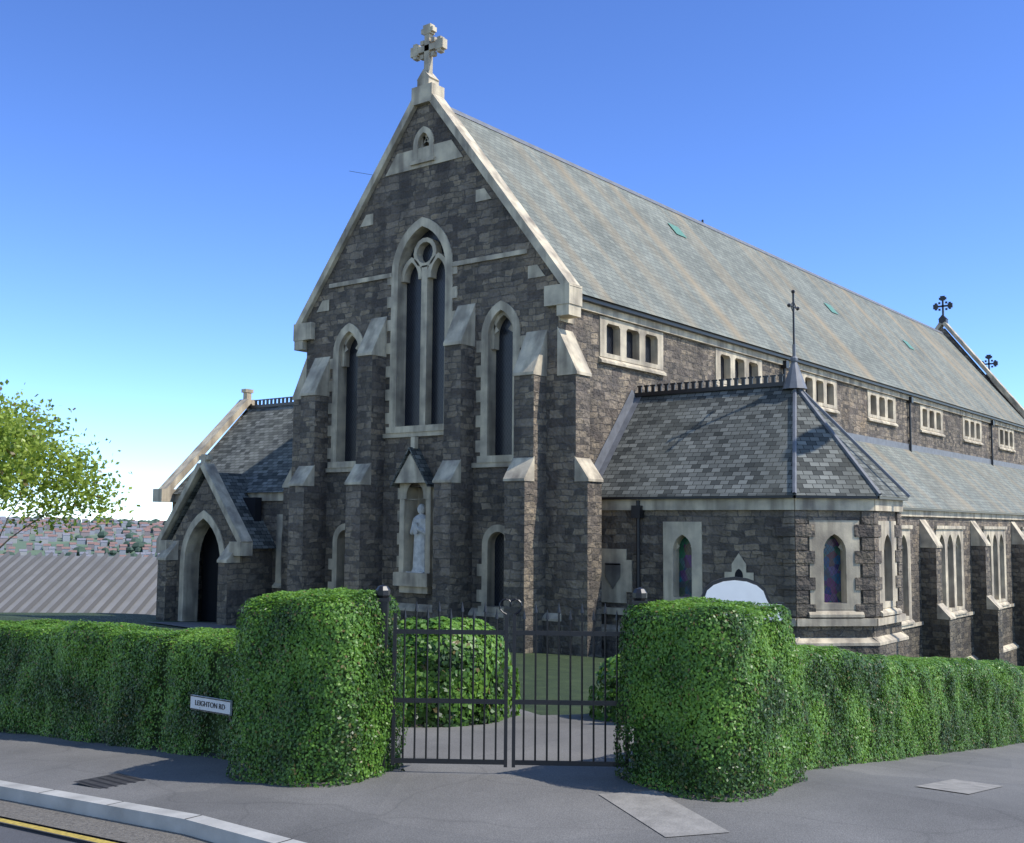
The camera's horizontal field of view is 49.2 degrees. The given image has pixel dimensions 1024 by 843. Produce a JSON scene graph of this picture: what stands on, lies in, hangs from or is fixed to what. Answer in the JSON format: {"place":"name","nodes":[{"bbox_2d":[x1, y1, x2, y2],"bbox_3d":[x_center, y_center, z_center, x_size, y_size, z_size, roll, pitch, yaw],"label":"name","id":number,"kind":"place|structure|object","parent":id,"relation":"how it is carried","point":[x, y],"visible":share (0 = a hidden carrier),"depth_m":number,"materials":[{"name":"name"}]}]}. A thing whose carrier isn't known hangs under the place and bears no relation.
{"place":"outdoors","nodes":[
{"label":"outdoors","id":0,"kind":"place"},
{"bbox_2d":[0,379,140,547],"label":"tree","id":1,"kind":"object","parent":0,"point":[17,430],"depth_m":22.58,"materials":[{"name":"green plant"}]},
{"bbox_2d":[0,551,157,614],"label":"metal roof building","id":2,"kind":"structure","parent":0,"point":[73,583],"depth_m":45.85,"materials":[{"name":"grey metal"}]},
{"bbox_2d":[152,622,633,775],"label":"yard path","id":3,"kind":"structure","parent":0,"point":[528,744],"depth_m":11.83,"materials":[{"name":"concrete"}]},
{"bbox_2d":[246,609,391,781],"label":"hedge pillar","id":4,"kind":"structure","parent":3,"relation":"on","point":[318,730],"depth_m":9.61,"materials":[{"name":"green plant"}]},
{"bbox_2d":[390,616,520,727],"bbox_3d":[-0.986,3.321,14.259,2.014,1.746,2.276,-1,-6,20],"label":"yard shrub","id":5,"kind":"object","parent":3,"relation":"on","point":[455,674],"depth_m":13.42,"materials":[{"name":"green plant"}]},
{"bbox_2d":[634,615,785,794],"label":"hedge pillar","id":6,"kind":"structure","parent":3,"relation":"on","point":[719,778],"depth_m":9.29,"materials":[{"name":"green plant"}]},
{"bbox_2d":[0,613,977,714],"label":"lawn","id":7,"kind":"structure","parent":0,"point":[143,619],"depth_m":22.09,"materials":[{"name":"green plant"}]},
{"bbox_2d":[588,654,633,722],"bbox_3d":[1.860,3.537,14.304,1.635,1.318,1.908,-4,-7,38],"label":"yard shrub","id":8,"kind":"object","parent":7,"relation":"on","point":[611,669],"depth_m":13.88,"materials":[{"name":"green plant"}]},
{"bbox_2d":[705,580,780,620],"bbox_3d":[2.633,2.904,13.174,0.916,2.050,0.740,-4,-7,38],"label":"notice board","id":9,"kind":"object","parent":7,"relation":"on","point":[736,590],"visible":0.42,"depth_m":13.21,"materials":[{"name":"white paint"}]},
{"bbox_2d":[701,577,784,619],"bbox_3d":[2.637,2.402,13.220,0.958,1.124,0.764,-4,-7,38],"label":"sign frame","id":10,"kind":"object","parent":9,"relation":"attached to","point":[712,583],"visible":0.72,"depth_m":13.24,"materials":[{"name":"metal"}]},
{"bbox_2d":[0,522,1022,842],"bbox_3d":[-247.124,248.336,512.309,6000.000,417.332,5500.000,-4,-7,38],"label":"ground","id":11,"kind":"structure","parent":0,"point":[14,834],"depth_m":8.61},
{"bbox_2d":[0,516,164,556],"bbox_3d":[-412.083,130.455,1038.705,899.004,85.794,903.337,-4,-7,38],"label":"distant houses","id":12,"kind":"structure","parent":11,"relation":"on","point":[144,528],"depth_m":1158.86,"materials":[{"name":"grey"}]},
{"bbox_2d":[3,516,166,556],"bbox_3d":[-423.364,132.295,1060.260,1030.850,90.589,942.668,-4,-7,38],"label":"distant trees","id":13,"kind":"object","parent":11,"relation":"on","point":[137,545],"visible":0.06,"depth_m":1177.59,"materials":[{"name":"green plant"}]},
{"bbox_2d":[0,799,212,842],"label":"road gutter","id":14,"kind":"object","parent":11,"relation":"on","point":[104,828],"visible":1,"depth_m":8.58,"materials":[{"name":"grey concrete"}]},
{"bbox_2d":[0,818,115,842],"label":"yellow line","id":15,"kind":"object","parent":14,"relation":"on","point":[54,831],"visible":1,"depth_m":8.38,"materials":[{"name":"yellow paint"}]},
{"bbox_2d":[0,618,249,760],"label":"hedge","id":16,"kind":"object","parent":11,"relation":"on","point":[44,629],"depth_m":12.10,"materials":[{"name":"green plant"}]},
{"bbox_2d":[0,780,305,842],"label":"kerb","id":17,"kind":"structure","parent":11,"relation":"on","point":[210,829],"depth_m":8.55,"materials":[{"name":"concrete"}]},
{"bbox_2d":[39,790,290,842],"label":"kerb joints","id":18,"kind":"object","parent":11,"relation":"on","point":[186,818],"visible":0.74,"depth_m":8.26,"materials":[{"name":"black"}]},
{"bbox_2d":[156,103,1023,668],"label":"church walls","id":19,"kind":"structure","parent":11,"relation":"on","point":[562,529],"depth_m":28.89,"materials":[{"name":"grey stone"}]},
{"bbox_2d":[390,447,433,487],"bbox_3d":[-2.581,1.205,29.443,1.320,1.050,0.420,-4,-7,38],"label":"niche canopy","id":20,"kind":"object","parent":19,"relation":"attached to","point":[422,466],"depth_m":29.32,"materials":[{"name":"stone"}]},
{"bbox_2d":[406,504,425,572],"bbox_3d":[-2.410,3.103,29.506,0.635,1.864,0.538,-4,-7,38],"label":"statue","id":21,"kind":"object","parent":19,"relation":"on","point":[417,530],"visible":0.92,"depth_m":29.36,"materials":[{"name":"stone"}]},
{"bbox_2d":[201,144,742,621],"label":"dark church openings","id":22,"kind":"object","parent":19,"relation":"in","point":[211,554],"visible":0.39,"depth_m":34.29,"materials":[{"name":"black"}]},
{"bbox_2d":[167,386,907,548],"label":"roof","id":23,"kind":"structure","parent":19,"relation":"on","point":[722,442],"depth_m":27.20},
{"bbox_2d":[153,23,1023,659],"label":"church dressings","id":24,"kind":"structure","parent":19,"relation":"attached to","point":[569,303],"depth_m":30.09,"materials":[{"name":"beige stone"}]},
{"bbox_2d":[344,230,879,605],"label":"church windows","id":25,"kind":"structure","parent":19,"relation":"in","point":[503,419],"depth_m":30.09,"materials":[{"name":"black glass"}]},
{"bbox_2d":[605,563,620,588],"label":"church carved panels","id":26,"kind":"object","parent":19,"relation":"attached to","point":[612,573],"visible":1,"depth_m":27.24,"materials":[{"name":"grey stone"}]},
{"bbox_2d":[248,290,1023,587],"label":"church ironwork","id":27,"kind":"object","parent":19,"relation":"attached to","point":[637,511],"visible":0.7,"depth_m":29.60,"materials":[{"name":"black metal"}]},
{"bbox_2d":[455,113,1023,513],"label":"church roof","id":28,"kind":"structure","parent":19,"relation":"on","point":[610,242],"depth_m":39.96,"materials":[{"name":"grey tile"}]},
{"bbox_2d":[451,107,1023,497],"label":"roof flashing","id":29,"kind":"object","parent":28,"relation":"on","point":[794,381],"visible":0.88,"depth_m":29.14,"materials":[{"name":"grey metal"}]},
{"bbox_2d":[667,222,914,349],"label":"church roof vents","id":30,"kind":"object","parent":28,"relation":"on","point":[676,229],"visible":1,"depth_m":39.51,"materials":[{"name":"grey metal"}]},
{"bbox_2d":[679,536,840,601],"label":"stained glass windows","id":31,"kind":"structure","parent":19,"relation":"in","point":[832,575],"depth_m":24.89,"materials":[{"name":"glass"}]},
{"bbox_2d":[0,728,1023,842],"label":"pavement","id":32,"kind":"structure","parent":0,"point":[889,801],"depth_m":8.85,"materials":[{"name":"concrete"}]},
{"bbox_2d":[73,773,145,788],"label":"drain covers","id":33,"kind":"object","parent":32,"relation":"on","point":[110,780],"visible":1,"depth_m":9.80,"materials":[{"name":"metal"}]},
{"bbox_2d":[190,695,233,755],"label":"street sign posts","id":34,"kind":"object","parent":32,"relation":"on","point":[230,719],"visible":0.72,"depth_m":11.02,"materials":[{"name":"black metal"}]},
{"bbox_2d":[190,694,231,715],"bbox_3d":[-2.962,2.789,11.000,0.620,0.140,0.025,-4,-7,38],"label":"street sign","id":35,"kind":"object","parent":34,"relation":"attached to","point":[228,708],"visible":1,"depth_m":10.97,"materials":[{"name":"white metal"}]},
{"bbox_2d":[195,700,224,709],"bbox_3d":[-2.971,2.785,10.987,0.463,0.050,0.004,-4,-7,38],"label":"sign lettering","id":36,"kind":"object","parent":35,"relation":"on","point":[214,705],"visible":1,"depth_m":10.99},
{"bbox_2d":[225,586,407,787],"bbox_3d":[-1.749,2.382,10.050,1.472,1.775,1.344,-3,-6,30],"label":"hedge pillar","id":37,"kind":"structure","parent":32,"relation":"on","point":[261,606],"depth_m":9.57,"materials":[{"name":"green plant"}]},
{"bbox_2d":[373,585,647,772],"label":"gate","id":38,"kind":"structure","parent":32,"relation":"on","point":[639,594],"depth_m":9.84,"materials":[{"name":"black metal"}]},
{"bbox_2d":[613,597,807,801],"bbox_3d":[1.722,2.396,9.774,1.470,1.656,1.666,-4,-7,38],"label":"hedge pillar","id":39,"kind":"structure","parent":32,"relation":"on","point":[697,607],"depth_m":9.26,"materials":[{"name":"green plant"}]},
{"bbox_2d":[599,779,1001,836],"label":"pavement patches","id":40,"kind":"object","parent":32,"relation":"on","point":[661,814],"visible":1,"depth_m":8.57,"materials":[{"name":"concrete"}]},
{"bbox_2d":[785,644,1023,769],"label":"hedge","id":41,"kind":"object","parent":32,"relation":"on","point":[897,663],"depth_m":12.66,"materials":[{"name":"green plant"}]},
{"bbox_2d":[0,0,1023,521],"label":"sky","id":42,"kind":"structure","parent":0,"point":[178,184],"materials":[{"name":"blue"}]}
]}

